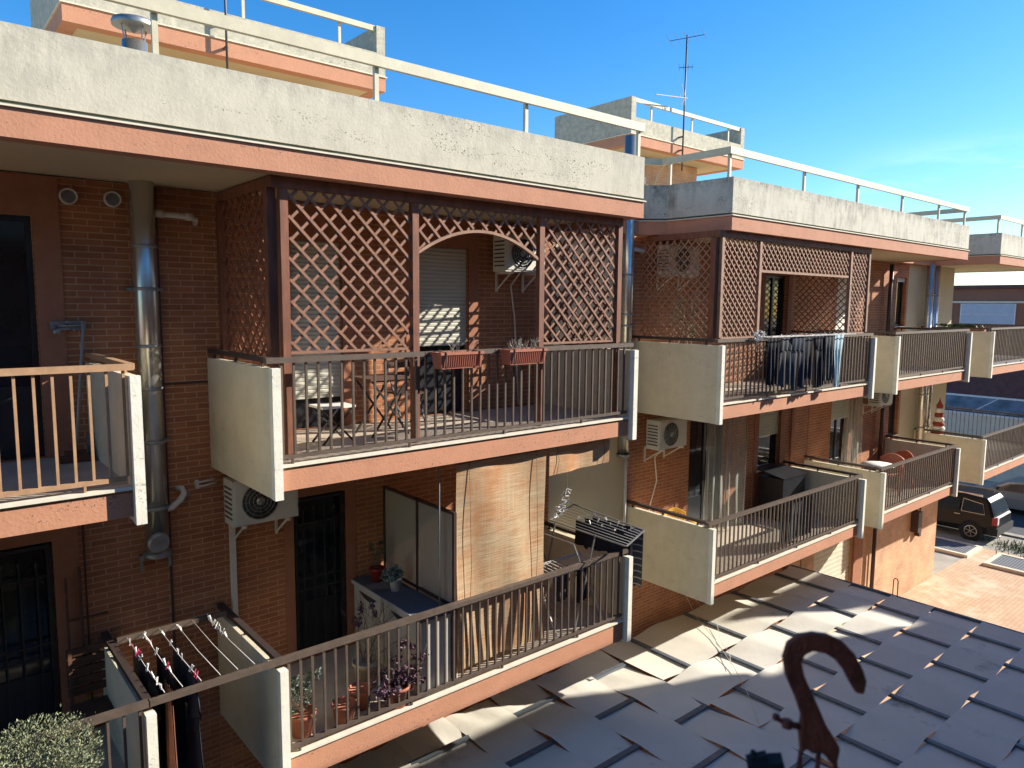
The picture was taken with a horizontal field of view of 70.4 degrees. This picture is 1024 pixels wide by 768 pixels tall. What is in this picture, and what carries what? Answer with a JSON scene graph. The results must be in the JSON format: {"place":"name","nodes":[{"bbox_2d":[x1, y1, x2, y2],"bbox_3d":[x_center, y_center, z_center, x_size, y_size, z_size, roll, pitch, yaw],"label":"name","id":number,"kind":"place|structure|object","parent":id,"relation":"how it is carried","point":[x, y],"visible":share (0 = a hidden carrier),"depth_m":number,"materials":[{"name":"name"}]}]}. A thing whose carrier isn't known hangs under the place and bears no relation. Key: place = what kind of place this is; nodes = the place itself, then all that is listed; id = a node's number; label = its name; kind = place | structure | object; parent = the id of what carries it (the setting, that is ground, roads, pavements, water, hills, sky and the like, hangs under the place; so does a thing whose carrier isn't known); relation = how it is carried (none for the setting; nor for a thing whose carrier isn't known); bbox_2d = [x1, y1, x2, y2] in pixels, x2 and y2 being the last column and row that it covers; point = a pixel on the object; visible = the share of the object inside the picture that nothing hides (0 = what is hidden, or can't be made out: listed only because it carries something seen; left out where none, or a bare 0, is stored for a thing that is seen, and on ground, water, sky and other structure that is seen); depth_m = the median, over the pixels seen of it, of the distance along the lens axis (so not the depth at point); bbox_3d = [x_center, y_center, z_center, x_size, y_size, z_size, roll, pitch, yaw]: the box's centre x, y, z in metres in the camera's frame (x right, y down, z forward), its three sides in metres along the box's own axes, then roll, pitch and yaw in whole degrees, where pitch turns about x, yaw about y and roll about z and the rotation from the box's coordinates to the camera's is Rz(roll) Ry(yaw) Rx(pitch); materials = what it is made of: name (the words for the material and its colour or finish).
{"place":"outdoors","nodes":[
{"label":"outdoors","id":0,"kind":"place"},
{"bbox_2d":[0,0,1023,284],"label":"sky","id":1,"kind":"structure","parent":0,"point":[922,97],"materials":[{"name":"blue"}]},
{"bbox_2d":[329,565,1023,767],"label":"woven canopy","id":2,"kind":"object","parent":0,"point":[983,727],"visible":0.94,"depth_m":11.96,"materials":[{"name":"fabric"}]},
{"bbox_2d":[761,332,855,337],"bbox_3d":[5.621,-0.931,13.713,3.170,0.025,0.300,-5,8,-40],"label":"railing airer","id":3,"kind":"object","parent":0,"point":[840,333],"visible":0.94,"depth_m":13.59,"materials":[{"name":"white metal"}]},
{"bbox_2d":[765,337,779,385],"bbox_3d":[4.607,-0.393,12.846,0.360,0.865,0.081,-5,8,-40],"label":"shirt","id":4,"kind":"object","parent":3,"relation":"hanging from","point":[772,364],"visible":0.99,"depth_m":12.83,"materials":[{"name":"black fabric"}]},
{"bbox_2d":[778,337,791,386],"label":"trousers","id":5,"kind":"object","parent":3,"relation":"hanging from","point":[786,343],"visible":1,"depth_m":13.03,"materials":[{"name":"grey fabric"}]},
{"bbox_2d":[790,336,805,390],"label":"trousers","id":6,"kind":"object","parent":3,"relation":"hanging from","point":[798,343],"visible":1,"depth_m":13.27,"materials":[{"name":"blue fabric"}]},
{"bbox_2d":[800,336,815,379],"bbox_3d":[5.543,-0.485,13.632,0.550,0.835,0.082,-5,8,-40],"label":"shirt","id":7,"kind":"object","parent":3,"relation":"hanging from","point":[809,345],"visible":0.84,"depth_m":13.68,"materials":[{"name":"black fabric"}]},
{"bbox_2d":[814,336,824,387],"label":"trousers","id":8,"kind":"object","parent":3,"relation":"hanging from","point":[819,362],"visible":1,"depth_m":13.88,"materials":[{"name":"black fabric"}]},
{"bbox_2d":[823,335,834,380],"bbox_3d":[6.135,-0.502,14.055,0.400,0.884,0.082,-5,8,-40],"label":"shirt","id":9,"kind":"object","parent":3,"relation":"hanging from","point":[829,345],"visible":1,"depth_m":14.03,"materials":[{"name":"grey fabric"}]},
{"bbox_2d":[832,335,843,386],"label":"trousers","id":10,"kind":"object","parent":3,"relation":"hanging from","point":[838,349],"visible":0.85,"depth_m":14.40,"materials":[{"name":"blue fabric"}]},
{"bbox_2d":[642,548,1023,767],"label":"courtyard paving","id":11,"kind":"structure","parent":0,"point":[972,586],"depth_m":22.96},
{"bbox_2d":[983,553,1023,574],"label":"floor grating","id":12,"kind":"object","parent":11,"relation":"on","point":[1007,562],"visible":1,"depth_m":25.61,"materials":[{"name":"metal"}]},
{"bbox_2d":[933,524,1023,574],"bbox_3d":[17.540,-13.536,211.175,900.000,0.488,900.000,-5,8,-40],"label":"ground","id":13,"kind":"structure","parent":0,"point":[942,560],"depth_m":28.04,"materials":[{"name":"concrete"}]},
{"bbox_2d":[0,0,645,767],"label":"apartment building","id":14,"kind":"structure","parent":13,"relation":"on","point":[178,114],"depth_m":8.27,"materials":[{"name":"brick"}]},
{"bbox_2d":[0,214,44,460],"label":"door","id":15,"kind":"structure","parent":14,"relation":"in","point":[18,320],"depth_m":7.45,"materials":[{"name":"paint"}]},
{"bbox_2d":[0,542,61,743],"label":"door","id":16,"kind":"structure","parent":14,"relation":"in","point":[29,673],"depth_m":7.72,"materials":[{"name":"paint"}]},
{"bbox_2d":[0,703,104,767],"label":"shrub","id":17,"kind":"object","parent":14,"relation":"on","point":[66,762],"visible":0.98,"depth_m":6.02,"materials":[{"name":"green plant"}]},
{"bbox_2d":[50,320,85,334],"bbox_3d":[-4.615,-0.593,7.569,0.320,0.152,0.145,-5,8,-40],"label":"garden tap","id":18,"kind":"object","parent":14,"relation":"attached to","point":[59,326],"visible":0.99,"depth_m":7.57,"materials":[{"name":"grey metal"}]},
{"bbox_2d":[58,188,77,204],"bbox_3d":[-4.585,-1.942,7.508,0.170,0.170,0.050,-5,8,-40],"label":"wall vent","id":19,"kind":"object","parent":14,"relation":"attached to","point":[70,195],"depth_m":7.50,"materials":[{"name":"white plastic"}]},
{"bbox_2d":[59,324,90,463],"bbox_3d":[-4.513,0.087,7.463,0.334,1.388,0.334,-5,8,-40],"label":"broom","id":20,"kind":"object","parent":14,"relation":"on","point":[82,455],"visible":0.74,"depth_m":7.45,"materials":[{"name":"brown wood"}]},
{"bbox_2d":[64,567,107,655],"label":"wooden rods","id":21,"kind":"object","parent":14,"relation":"attached to","point":[82,617],"visible":0.76,"depth_m":7.85,"materials":[{"name":"brown wood"}]},
{"bbox_2d":[65,637,118,762],"bbox_3d":[-4.413,3.358,7.767,0.500,1.070,0.490,-5,8,-40],"label":"folding chair","id":22,"kind":"object","parent":14,"relation":"on","point":[98,705],"visible":0.48,"depth_m":7.82,"materials":[{"name":"brown wood"}]},
{"bbox_2d":[103,191,121,206],"bbox_3d":[-4.271,-1.978,7.770,0.170,0.170,0.050,-5,8,-40],"label":"wall vent","id":23,"kind":"object","parent":14,"relation":"attached to","point":[113,199],"depth_m":7.76,"materials":[{"name":"white plastic"}]},
{"bbox_2d":[110,13,172,571],"bbox_3d":[-3.996,-0.845,7.944,0.430,5.995,0.430,-5,8,-40],"label":"flue pipe","id":24,"kind":"object","parent":14,"relation":"attached to","point":[145,289],"visible":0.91,"depth_m":7.90,"materials":[{"name":"silver metal"}]},
{"bbox_2d":[155,209,198,225],"bbox_3d":[-3.736,-1.856,8.102,0.155,0.136,0.554,5,8,35],"label":"condensate pipe","id":25,"kind":"object","parent":14,"relation":"attached to","point":[184,216],"visible":0.89,"depth_m":8.08,"materials":[{"name":"white plastic"}]},
{"bbox_2d":[168,485,187,511],"bbox_3d":[-3.900,1.326,8.355,0.160,0.281,0.292,5,8,35],"label":"condensate pipe","id":26,"kind":"object","parent":14,"relation":"attached to","point":[178,501],"visible":0.85,"depth_m":8.37,"materials":[{"name":"white plastic"}]},
{"bbox_2d":[126,619,254,692],"bbox_3d":[-3.401,2.798,7.621,0.859,0.028,1.480,-5,8,-40],"label":"clothes line","id":27,"kind":"object","parent":14,"relation":"attached to","point":[198,651],"visible":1,"depth_m":7.52,"materials":[{"name":"white metal"}]},
{"bbox_2d":[133,644,162,767],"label":"trousers","id":28,"kind":"object","parent":27,"relation":"hanging from","point":[147,680],"visible":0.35,"depth_m":7.16,"materials":[{"name":"black fabric"}]},
{"bbox_2d":[155,653,179,767],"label":"trousers","id":29,"kind":"object","parent":27,"relation":"hanging from","point":[163,676],"visible":0.47,"depth_m":7.51,"materials":[{"name":"black fabric"}]},
{"bbox_2d":[165,682,177,767],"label":"towel","id":30,"kind":"object","parent":27,"relation":"hanging from","point":[171,744],"visible":0.88,"depth_m":7.00,"materials":[{"name":"orange fabric"}]},
{"bbox_2d":[172,641,203,767],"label":"trousers","id":31,"kind":"object","parent":27,"relation":"hanging from","point":[188,736],"visible":0.82,"depth_m":7.42,"materials":[{"name":"black fabric"}]},
{"bbox_2d":[223,477,298,614],"bbox_3d":[-3.092,2.031,8.970,0.806,1.870,0.454,-5,8,-40],"label":"air conditioner","id":32,"kind":"object","parent":14,"relation":"attached to","point":[244,505],"visible":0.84,"depth_m":8.71,"materials":[{"name":"grey metal"}]},
{"bbox_2d":[291,666,321,738],"bbox_3d":[-2.352,3.506,8.063,0.493,0.745,0.408,-5,8,-40],"label":"potted plant","id":33,"kind":"object","parent":14,"relation":"on","point":[296,717],"visible":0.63,"depth_m":7.99,"materials":[{"name":"green plant"}]},
{"bbox_2d":[290,239,340,428],"bbox_3d":[-2.592,-0.641,9.525,0.710,2.430,0.112,-5,8,-40],"label":"door","id":34,"kind":"structure","parent":14,"relation":"in","point":[311,251],"depth_m":9.49,"materials":[{"name":"paint"}]},
{"bbox_2d":[294,491,345,659],"bbox_3d":[-2.625,2.563,9.843,0.740,2.230,0.150,-5,8,-40],"label":"door","id":35,"kind":"structure","parent":14,"relation":"in","point":[319,525],"depth_m":9.87,"materials":[{"name":"paint"}]},
{"bbox_2d":[309,402,355,445],"bbox_3d":[-2.119,0.467,8.588,0.427,0.452,0.360,-5,8,-40],"label":"folding stool","id":36,"kind":"object","parent":14,"relation":"on","point":[325,406],"visible":0.74,"depth_m":8.54,"materials":[{"name":"white plastic"}]},
{"bbox_2d":[331,696,356,724],"bbox_3d":[-1.912,3.741,8.273,0.294,0.240,0.290,-5,8,-40],"label":"plant pot","id":37,"kind":"object","parent":14,"relation":"on","point":[342,708],"visible":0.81,"depth_m":8.21,"materials":[{"name":"ceramic"}]},
{"bbox_2d":[348,681,371,710],"bbox_3d":[-1.800,3.706,8.602,0.294,0.240,0.290,-5,8,-40],"label":"plant pot","id":38,"kind":"object","parent":14,"relation":"on","point":[362,694],"visible":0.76,"depth_m":8.54,"materials":[{"name":"ceramic"}]},
{"bbox_2d":[339,594,406,687],"bbox_3d":[-1.613,3.169,9.074,1.047,1.210,0.516,-1,6,-13],"label":"potted plant","id":39,"kind":"object","parent":14,"relation":"on","point":[363,664],"visible":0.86,"depth_m":9.03,"materials":[{"name":"green plant"}]},
{"bbox_2d":[349,373,409,437],"bbox_3d":[-1.651,0.266,9.174,0.600,0.732,0.560,-5,8,-40],"label":"folding table","id":40,"kind":"object","parent":14,"relation":"on","point":[379,378],"visible":0.83,"depth_m":9.07,"materials":[{"name":"brown wood"}]},
{"bbox_2d":[370,639,430,708],"bbox_3d":[-1.381,3.449,8.567,0.369,0.765,0.867,6,8,40],"label":"potted plant","id":41,"kind":"object","parent":14,"relation":"on","point":[394,693],"visible":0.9,"depth_m":8.55,"materials":[{"name":"purple plant"}]},
{"bbox_2d":[351,574,451,692],"bbox_3d":[-1.488,3.238,9.598,0.485,0.960,1.710,-5,8,-40],"label":"cabinet","id":42,"kind":"object","parent":14,"relation":"on","point":[407,601],"visible":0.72,"depth_m":9.25,"materials":[{"name":"grey metal"}]},
{"bbox_2d":[360,538,386,582],"bbox_3d":[-1.889,2.417,9.932,0.369,0.593,0.325,-1,6,-13],"label":"potted plant","id":43,"kind":"object","parent":42,"relation":"on","point":[376,571],"visible":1,"depth_m":9.94,"materials":[{"name":"green plant"}]},
{"bbox_2d":[380,564,405,591],"bbox_3d":[-1.593,2.557,9.615,0.300,0.389,0.344,2,6,14],"label":"potted plant","id":44,"kind":"object","parent":42,"relation":"on","point":[392,578],"visible":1,"depth_m":9.59,"materials":[{"name":"green plant"}]},
{"bbox_2d":[387,360,423,427],"bbox_3d":[-1.442,0.124,9.845,0.400,0.871,0.469,-5,8,-40],"label":"folding chair","id":45,"kind":"object","parent":14,"relation":"on","point":[391,364],"visible":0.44,"depth_m":9.87,"materials":[{"name":"brown wood"}]},
{"bbox_2d":[215,175,622,459],"bbox_3d":[-0.923,-0.878,9.678,5.285,2.896,1.615,-5,8,-40],"label":"lattice screen","id":46,"kind":"object","parent":14,"relation":"on","point":[269,184],"visible":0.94,"depth_m":8.28,"materials":[{"name":"brown wood"}]},
{"bbox_2d":[383,485,456,679],"bbox_3d":[-1.263,2.603,9.723,0.040,2.200,1.720,-5,8,-40],"label":"partition screen","id":47,"kind":"object","parent":14,"relation":"on","point":[410,530],"visible":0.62,"depth_m":9.57,"materials":[{"name":"beige"}]},
{"bbox_2d":[438,466,440,605],"bbox_3d":[-0.910,2.359,9.124,0.022,2.820,0.022,4,7,27],"label":"awning pole","id":48,"kind":"object","parent":14,"relation":"on","point":[439,531],"visible":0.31,"depth_m":9.05,"materials":[{"name":"grey metal"}]},
{"bbox_2d":[419,246,465,414],"bbox_3d":[-1.081,-0.782,10.796,0.930,2.460,0.112,-5,8,-40],"label":"door","id":49,"kind":"structure","parent":14,"relation":"in","point":[442,271],"depth_m":10.77,"materials":[{"name":"paint"}]},
{"bbox_2d":[430,334,484,370],"bbox_3d":[-0.637,-0.375,8.466,0.624,0.399,0.251,-5,8,-40],"label":"window box","id":50,"kind":"object","parent":14,"relation":"hanging from","point":[452,359],"visible":1,"depth_m":8.37,"materials":[{"name":"plastic"}]},
{"bbox_2d":[456,449,545,670],"bbox_3d":[-0.125,2.260,9.574,1.490,2.692,0.074,-5,8,-40],"label":"bamboo blind","id":51,"kind":"object","parent":14,"relation":"hanging from","point":[500,501],"visible":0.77,"depth_m":9.52,"materials":[{"name":"brown wood"}]},
{"bbox_2d":[493,234,535,404],"bbox_3d":[0.085,-0.957,11.343,0.806,2.651,0.434,-5,8,-40],"label":"air conditioner","id":52,"kind":"object","parent":14,"relation":"attached to","point":[509,258],"visible":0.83,"depth_m":11.02,"materials":[{"name":"grey metal"}]},
{"bbox_2d":[499,337,547,365],"bbox_3d":[0.140,-0.419,9.123,0.628,0.357,0.251,-5,8,-40],"label":"window box","id":53,"kind":"object","parent":14,"relation":"hanging from","point":[535,354],"visible":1,"depth_m":9.02,"materials":[{"name":"plastic"}]},
{"bbox_2d":[543,551,603,637],"bbox_3d":[0.811,3.129,10.812,1.100,0.959,0.518,-5,8,-40],"label":"drying rack","id":54,"kind":"object","parent":14,"relation":"on","point":[561,558],"visible":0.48,"depth_m":10.86,"materials":[{"name":"white metal"}]},
{"bbox_2d":[553,565,567,601],"bbox_3d":[0.722,2.965,10.730,0.321,0.525,0.070,-6,9,-44],"label":"towel","id":55,"kind":"object","parent":54,"relation":"hanging from","point":[558,585],"visible":0.56,"depth_m":10.70,"materials":[{"name":"grey fabric"}]},
{"bbox_2d":[573,566,590,603],"bbox_3d":[1.064,2.991,10.972,0.351,0.625,0.071,-5,9,-43],"label":"towel","id":56,"kind":"object","parent":54,"relation":"hanging from","point":[578,582],"visible":0.48,"depth_m":10.91,"materials":[{"name":"black fabric"}]},
{"bbox_2d":[549,438,609,475],"bbox_3d":[0.969,1.009,10.384,1.220,0.442,0.068,-5,8,-40],"label":"bamboo blind","id":57,"kind":"object","parent":14,"relation":"hanging from","point":[567,458],"visible":0.91,"depth_m":10.39,"materials":[{"name":"brown wood"}]},
{"bbox_2d":[543,504,644,624],"bbox_3d":[1.152,2.839,11.181,1.291,1.463,1.751,-5,8,-40],"label":"drying rack","id":58,"kind":"object","parent":14,"relation":"on","point":[595,536],"visible":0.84,"depth_m":11.01,"materials":[{"name":"grey metal"}]},
{"bbox_2d":[574,519,623,556],"bbox_3d":[1.337,2.377,11.183,0.070,0.405,0.924,-6,9,-45],"label":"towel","id":59,"kind":"object","parent":58,"relation":"hanging from","point":[585,539],"visible":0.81,"depth_m":11.17,"materials":[{"name":"black fabric"}]},
{"bbox_2d":[584,518,627,554],"bbox_3d":[1.454,2.414,11.310,0.070,0.505,0.839,-6,9,-44],"label":"shirt","id":60,"kind":"object","parent":58,"relation":"hanging from","point":[607,526],"visible":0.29,"depth_m":11.18,"materials":[{"name":"black fabric"}]},
{"bbox_2d":[630,527,643,586],"bbox_3d":[1.911,2.682,11.245,0.244,0.935,0.050,5,8,36],"label":"scarf","id":61,"kind":"object","parent":58,"relation":"hanging from","point":[636,549],"visible":0.68,"depth_m":11.22,"materials":[{"name":"fabric"}]},
{"bbox_2d":[545,96,1023,751],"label":"apartment building","id":62,"kind":"structure","parent":13,"relation":"on","point":[701,384],"depth_m":15.96,"materials":[{"name":"brick"}]},
{"bbox_2d":[617,458,627,734],"bbox_3d":[2.110,4.139,13.881,0.055,6.600,0.055,4,7,27],"label":"downpipe","id":63,"kind":"object","parent":62,"relation":"attached to","point":[625,491],"depth_m":13.63,"materials":[{"name":"white plastic"}]},
{"bbox_2d":[616,135,635,457],"bbox_3d":[2.087,-1.495,12.923,0.260,5.690,0.419,-2,7,-22],"label":"flue pipe","id":64,"kind":"object","parent":62,"relation":"attached to","point":[627,294],"visible":0.46,"depth_m":12.89,"materials":[{"name":"silver metal"}]},
{"bbox_2d":[644,417,686,510],"bbox_3d":[2.919,1.929,14.058,0.856,2.571,0.484,-5,8,-40],"label":"air conditioner","id":65,"kind":"object","parent":62,"relation":"attached to","point":[663,434],"visible":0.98,"depth_m":13.72,"materials":[{"name":"grey metal"}]},
{"bbox_2d":[656,244,699,289],"bbox_3d":[3.131,-2.185,13.795,0.906,0.850,0.434,-5,8,-40],"label":"air conditioner","id":66,"kind":"object","parent":62,"relation":"attached to","point":[680,263],"visible":0.59,"depth_m":13.55,"materials":[{"name":"grey metal"}]},
{"bbox_2d":[656,31,706,170],"bbox_3d":[4.447,-7.438,19.034,0.946,3.500,1.688,3,7,26],"label":"tv antenna","id":67,"kind":"object","parent":62,"relation":"attached to","point":[684,93],"visible":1,"depth_m":19.27,"materials":[{"name":"metal"}]},
{"bbox_2d":[670,281,699,343],"bbox_3d":[3.100,-0.830,13.037,0.336,2.139,0.823,-5,8,-40],"label":"climbing plant","id":68,"kind":"object","parent":62,"relation":"on","point":[679,306],"visible":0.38,"depth_m":12.98,"materials":[{"name":"green plant"}]},
{"bbox_2d":[687,420,722,525],"bbox_3d":[4.066,1.840,15.515,1.320,2.550,0.065,-5,8,-40],"label":"door","id":69,"kind":"structure","parent":62,"relation":"in","point":[699,431],"depth_m":15.54,"materials":[{"name":"paint"}]},
{"bbox_2d":[706,415,747,528],"bbox_3d":[4.415,1.669,15.030,1.378,2.700,0.162,-5,8,-40],"label":"plastic curtain","id":70,"kind":"object","parent":62,"relation":"hanging from","point":[726,469],"visible":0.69,"depth_m":14.97,"materials":[{"name":"plastic"}]},
{"bbox_2d":[639,230,871,338],"bbox_3d":[5.038,-1.879,14.560,5.650,1.866,1.695,-5,8,-40],"label":"lattice screen","id":71,"kind":"object","parent":62,"relation":"attached to","point":[715,293],"visible":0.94,"depth_m":12.99,"materials":[{"name":"brown wood"}]},
{"bbox_2d":[756,410,778,472],"bbox_3d":[5.958,1.133,16.955,1.030,1.725,0.200,-5,8,-40],"label":"window","id":72,"kind":"structure","parent":62,"relation":"in","point":[768,424],"depth_m":17.05,"materials":[{"name":"paint"}]},
{"bbox_2d":[762,275,784,377],"bbox_3d":[5.953,-1.318,16.757,1.000,2.350,0.065,-5,8,-40],"label":"door","id":73,"kind":"structure","parent":62,"relation":"in","point":[774,292],"depth_m":16.75,"materials":[{"name":"paint"}]},
{"bbox_2d":[757,463,806,521],"bbox_3d":[6.162,2.467,16.611,0.990,1.100,0.640,-5,8,-40],"label":"storage box","id":74,"kind":"object","parent":62,"relation":"on","point":[778,481],"visible":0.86,"depth_m":16.37,"materials":[{"name":"paint"}]},
{"bbox_2d":[779,502,790,543],"bbox_3d":[5.380,2.724,14.261,0.400,0.815,0.072,-5,8,-40],"label":"towel","id":75,"kind":"object","parent":62,"relation":"hanging from","point":[785,522],"visible":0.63,"depth_m":14.23,"materials":[{"name":"grey fabric"}]},
{"bbox_2d":[791,498,801,540],"bbox_3d":[5.685,2.699,14.518,0.400,0.815,0.072,-5,8,-40],"label":"towel","id":76,"kind":"object","parent":62,"relation":"hanging from","point":[796,518],"visible":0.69,"depth_m":14.49,"materials":[{"name":"grey fabric"}]},
{"bbox_2d":[802,495,811,535],"bbox_3d":[5.990,2.673,14.775,0.400,0.815,0.072,-5,8,-40],"label":"towel","id":77,"kind":"object","parent":62,"relation":"hanging from","point":[806,515],"visible":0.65,"depth_m":14.75,"materials":[{"name":"grey fabric"}]},
{"bbox_2d":[812,538,850,633],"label":"wall","id":78,"kind":"structure","parent":62,"relation":"in","point":[833,561],"depth_m":19.80,"materials":[{"name":"paint"}]},
{"bbox_2d":[829,399,848,464],"bbox_3d":[8.596,1.465,19.299,1.050,2.550,0.112,-5,8,-40],"label":"door","id":79,"kind":"structure","parent":62,"relation":"in","point":[839,413],"depth_m":19.33,"materials":[{"name":"paint"}]},
{"bbox_2d":[836,278,853,329],"bbox_3d":[8.564,-1.572,18.920,1.000,2.430,0.112,-5,8,-40],"label":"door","id":80,"kind":"structure","parent":62,"relation":"in","point":[841,297],"depth_m":18.75,"materials":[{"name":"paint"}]},
{"bbox_2d":[862,392,892,414],"bbox_3d":[10.007,0.427,19.889,0.806,0.850,0.534,-5,8,-40],"label":"air conditioner","id":81,"kind":"object","parent":62,"relation":"attached to","point":[878,400],"visible":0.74,"depth_m":19.62,"materials":[{"name":"grey metal"}]},
{"bbox_2d":[868,264,893,610],"bbox_3d":[10.459,1.666,20.600,0.110,10.000,0.105,-5,8,-40],"label":"downpipe","id":82,"kind":"object","parent":62,"relation":"attached to","point":[882,412],"visible":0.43,"depth_m":20.52,"materials":[{"name":"brown metal"}]},
{"bbox_2d":[878,453,904,490],"bbox_3d":[9.807,2.323,18.842,0.616,0.972,0.621,5,7,34],"label":"plastic chair","id":83,"kind":"object","parent":62,"relation":"on","point":[891,458],"visible":0.52,"depth_m":19.01,"materials":[{"name":"plastic"}]},
{"bbox_2d":[887,394,898,437],"bbox_3d":[11.148,0.814,21.339,0.730,1.455,0.200,-5,8,-40],"label":"window","id":84,"kind":"structure","parent":62,"relation":"in","point":[891,408],"depth_m":21.52,"materials":[{"name":"paint"}]},
{"bbox_2d":[894,278,905,327],"bbox_3d":[11.174,-2.352,20.994,0.730,1.425,0.200,-5,8,-40],"label":"window","id":85,"kind":"structure","parent":62,"relation":"in","point":[900,281],"depth_m":21.14,"materials":[{"name":"paint"}]},
{"bbox_2d":[893,450,913,487],"bbox_3d":[10.276,2.270,19.368,0.621,0.972,0.616,-2,7,-21],"label":"plastic chair","id":86,"kind":"object","parent":62,"relation":"on","point":[905,454],"visible":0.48,"depth_m":19.39,"materials":[{"name":"plastic"}]},
{"bbox_2d":[910,508,922,536],"bbox_3d":[12.820,3.901,22.887,0.500,1.900,0.225,-5,8,-40],"label":"gas meter","id":87,"kind":"object","parent":62,"relation":"attached to","point":[916,522],"visible":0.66,"depth_m":22.79,"materials":[{"name":"metal"}]},
{"bbox_2d":[915,265,935,442],"bbox_3d":[12.416,-0.413,21.959,0.400,6.270,0.342,-5,8,-40],"label":"flue pipe","id":88,"kind":"object","parent":62,"relation":"attached to","point":[927,323],"visible":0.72,"depth_m":21.71,"materials":[{"name":"silver metal"}]},
{"bbox_2d":[924,266,941,432],"bbox_3d":[12.744,-0.440,22.236,0.400,6.270,0.342,-5,8,-40],"label":"flue pipe","id":89,"kind":"object","parent":62,"relation":"attached to","point":[934,322],"visible":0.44,"depth_m":21.93,"materials":[{"name":"grey metal"}]},
{"bbox_2d":[930,398,944,434],"bbox_3d":[12.946,1.435,22.073,0.440,2.080,0.429,-5,8,-40],"label":"closed parasol","id":90,"kind":"object","parent":62,"relation":"on","point":[938,423],"visible":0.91,"depth_m":21.93,"materials":[{"name":"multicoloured fabric"}]},
{"bbox_2d":[935,323,990,330],"bbox_3d":[13.184,-1.632,21.335,0.334,0.341,1.588,-5,8,-40],"label":"trailing plant","id":91,"kind":"object","parent":62,"relation":"on","point":[956,325],"visible":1,"depth_m":21.22,"materials":[{"name":"green plant"}]},
{"bbox_2d":[935,536,982,557],"bbox_3d":[16.298,6.105,27.842,1.580,0.098,2.580,-5,8,-40],"label":"floor grating","id":92,"kind":"object","parent":13,"relation":"on","point":[955,547],"visible":0.51,"depth_m":27.28,"materials":[{"name":"grey metal"}]},
{"bbox_2d":[936,483,1012,540],"bbox_3d":[17.763,5.056,30.004,1.935,1.858,4.631,-5,8,-40],"label":"parked car","id":93,"kind":"object","parent":13,"relation":"on","point":[972,513],"visible":0.52,"depth_m":28.51,"materials":[{"name":"black paint"}]},
{"bbox_2d":[944,393,1023,481],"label":"boundary wall","id":94,"kind":"structure","parent":13,"relation":"on","point":[1000,404],"depth_m":38.02,"materials":[{"name":"glass"}]},
{"bbox_2d":[961,536,1023,556],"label":"weeds","id":95,"kind":"object","parent":13,"relation":"on","point":[1012,546],"visible":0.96,"depth_m":27.55,"materials":[{"name":"green plant"}]},
{"bbox_3d":[10.439,2.607,4.196,49.000,12.080,8.420,-5,8,-40],"label":"apartment building","id":96,"kind":"object","parent":13,"relation":"on","visible":0},
{"bbox_2d":[745,749,784,767],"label":"railing clamp","id":97,"kind":"object","parent":96,"relation":"attached to","point":[759,759],"visible":1,"depth_m":0.82,"materials":[{"name":"teal metal"}]},
{"bbox_2d":[772,631,866,767],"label":"iron hook","id":98,"kind":"object","parent":96,"relation":"attached to","point":[815,736],"visible":1,"depth_m":0.80,"materials":[{"name":"brown metal"}]},
{"bbox_2d":[946,285,1023,416],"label":"apartment building","id":99,"kind":"structure","parent":0,"point":[988,304],"depth_m":38.16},
{"bbox_2d":[959,304,1016,324],"bbox_3d":[25.037,-3.665,38.275,0.099,1.130,2.550,-5,8,-40],"label":"window","id":100,"kind":"structure","parent":99,"relation":"in","point":[969,313],"depth_m":38.20,"materials":[{"name":"blue glass"}]},
{"bbox_2d":[1007,508,1023,535],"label":"road","id":101,"kind":"structure","parent":0,"point":[1017,517],"depth_m":30.96,"materials":[{"name":"asphalt"}]},
{"bbox_2d":[975,476,1023,510],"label":"parked car","id":102,"kind":"object","parent":101,"relation":"on","point":[1011,490],"visible":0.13,"depth_m":32.02,"materials":[{"name":"silver metal"}]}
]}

